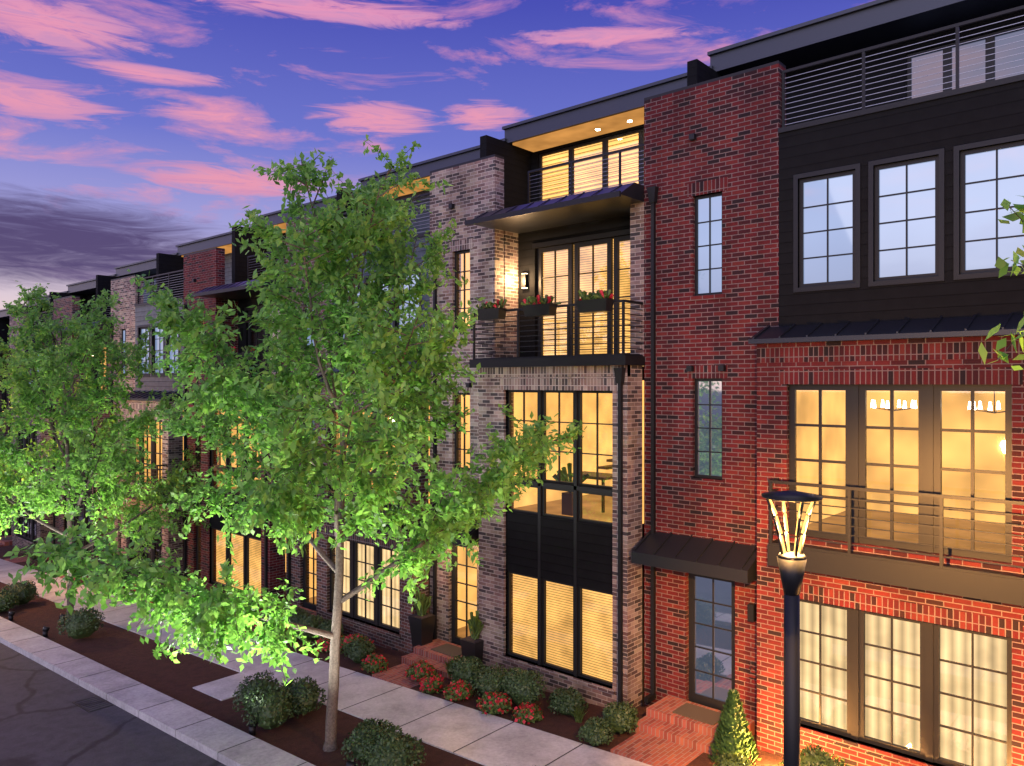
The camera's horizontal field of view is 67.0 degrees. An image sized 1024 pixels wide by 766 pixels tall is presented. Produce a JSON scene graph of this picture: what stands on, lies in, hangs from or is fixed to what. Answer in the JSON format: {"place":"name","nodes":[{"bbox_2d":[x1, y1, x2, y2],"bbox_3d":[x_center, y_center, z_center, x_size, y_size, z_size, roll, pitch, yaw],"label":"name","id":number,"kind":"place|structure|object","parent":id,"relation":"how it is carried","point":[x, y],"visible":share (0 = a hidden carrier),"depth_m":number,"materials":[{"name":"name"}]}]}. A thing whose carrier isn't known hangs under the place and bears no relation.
{"place":"outdoors","nodes":[
{"label":"outdoors","id":0,"kind":"place"},
{"bbox_2d":[0,643,225,765],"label":"curb","id":1,"kind":"structure","parent":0,"point":[48,717],"depth_m":14.21,"materials":[{"name":"concrete"}]},
{"bbox_2d":[0,559,651,765],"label":"sidewalk","id":2,"kind":"structure","parent":0,"point":[474,735],"depth_m":14.43,"materials":[{"name":"concrete"}]},
{"bbox_2d":[183,556,643,695],"bbox_3d":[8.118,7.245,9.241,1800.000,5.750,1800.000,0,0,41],"label":"wall","id":3,"kind":"structure","parent":0,"point":[642,625],"depth_m":20.00,"materials":[{"name":"brown brick"}]},
{"bbox_2d":[0,305,27,345],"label":"house","id":4,"kind":"structure","parent":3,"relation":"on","point":[4,322],"depth_m":48.36,"materials":[{"name":"black brick"}]},
{"bbox_2d":[0,291,67,536],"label":"house","id":5,"kind":"structure","parent":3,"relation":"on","point":[4,395],"depth_m":40.96,"materials":[{"name":"brick"}]},
{"bbox_2d":[0,274,115,548],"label":"house","id":6,"kind":"structure","parent":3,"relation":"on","point":[85,291],"depth_m":35.81,"materials":[{"name":"beige brick"}]},
{"bbox_2d":[5,253,177,562],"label":"house","id":7,"kind":"structure","parent":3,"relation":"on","point":[68,305],"depth_m":32.90,"materials":[{"name":"brick"}]},
{"bbox_2d":[59,226,250,579],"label":"house","id":8,"kind":"structure","parent":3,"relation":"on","point":[133,311],"depth_m":28.00,"materials":[{"name":"beige brick"}]},
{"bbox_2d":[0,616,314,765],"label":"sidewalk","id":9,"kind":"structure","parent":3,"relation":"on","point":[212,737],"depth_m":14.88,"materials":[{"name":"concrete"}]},
{"bbox_2d":[141,190,429,609],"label":"house","id":10,"kind":"structure","parent":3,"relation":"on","point":[261,561],"depth_m":24.45,"materials":[{"name":"red brick"}]},
{"bbox_2d":[3,134,586,751],"bbox_3d":[-3.869,1.075,12.759,8.518,10.336,7.711,0,0,41],"label":"tree","id":11,"kind":"object","parent":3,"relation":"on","point":[195,610],"visible":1,"depth_m":11.87,"materials":[{"name":"green plant"}]},
{"bbox_2d":[0,545,782,765],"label":"planting strip","id":12,"kind":"object","parent":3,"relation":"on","point":[125,652],"depth_m":15.68,"materials":[{"name":"brown soil"}]},
{"bbox_2d":[1,431,28,506],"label":"tree","id":13,"kind":"object","parent":12,"relation":"on","point":[8,502],"visible":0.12,"depth_m":30.41,"materials":[{"name":"green plant"}]},
{"bbox_2d":[0,281,210,622],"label":"tree","id":14,"kind":"object","parent":12,"relation":"on","point":[111,464],"visible":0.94,"depth_m":21.47,"materials":[{"name":"green plant"}]},
{"bbox_2d":[8,611,356,765],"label":"landscape lights","id":15,"kind":"object","parent":12,"relation":"on","point":[252,728],"visible":0.83,"depth_m":13.64,"materials":[{"name":"black metal"}]},
{"bbox_2d":[75,569,543,724],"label":"flowering shrubs","id":16,"kind":"object","parent":12,"relation":"on","point":[490,702],"visible":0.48,"depth_m":15.11,"materials":[{"name":"red plant"}]},
{"bbox_2d":[0,543,850,765],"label":"shrubs","id":17,"kind":"object","parent":12,"relation":"on","point":[268,704],"visible":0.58,"depth_m":13.98,"materials":[{"name":"green plant"}]},
{"bbox_2d":[460,611,483,661],"bbox_3d":[-0.787,5.486,16.332,0.477,1.330,0.440,0,0,41],"label":"planter","id":18,"kind":"object","parent":12,"relation":"on","point":[472,644],"visible":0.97,"depth_m":16.21,"materials":[{"name":"black"}]},
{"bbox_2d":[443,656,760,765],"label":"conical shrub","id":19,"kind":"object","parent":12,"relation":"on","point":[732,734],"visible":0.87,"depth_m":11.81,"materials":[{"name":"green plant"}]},
{"bbox_2d":[761,490,822,765],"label":"street lamp","id":20,"kind":"object","parent":12,"relation":"on","point":[791,565],"visible":1,"depth_m":6.69,"materials":[{"name":"black metal"}]},
{"bbox_2d":[978,195,1023,370],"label":"tree","id":21,"kind":"object","parent":12,"relation":"on","point":[1002,265],"visible":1,"depth_m":5.15,"materials":[{"name":"green plant"}]},
{"bbox_2d":[242,138,643,653],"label":"house","id":22,"kind":"structure","parent":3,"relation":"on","point":[381,618],"depth_m":19.42,"materials":[{"name":"brick"}]},
{"bbox_2d":[372,65,712,707],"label":"tan brick house","id":23,"kind":"structure","parent":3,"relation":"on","point":[544,255],"depth_m":16.02,"materials":[{"name":"beige brick"}]},
{"bbox_2d":[408,592,435,646],"bbox_3d":[-2.049,5.395,17.623,0.460,1.289,0.455,0,0,41],"label":"planter","id":24,"kind":"object","parent":23,"relation":"on","point":[422,622],"visible":0.86,"depth_m":17.51,"materials":[{"name":"black"}]},
{"bbox_2d":[611,0,1023,765],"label":"red brick house","id":25,"kind":"structure","parent":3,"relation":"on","point":[831,298],"depth_m":12.16,"materials":[{"name":"red brick"}]},
{"bbox_2d":[749,662,755,679],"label":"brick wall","id":26,"kind":"structure","parent":25,"relation":"attached to","point":[754,669],"depth_m":12.84,"materials":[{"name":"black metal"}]},
{"bbox_2d":[0,0,874,309],"label":"sky","id":27,"kind":"structure","parent":0,"point":[132,131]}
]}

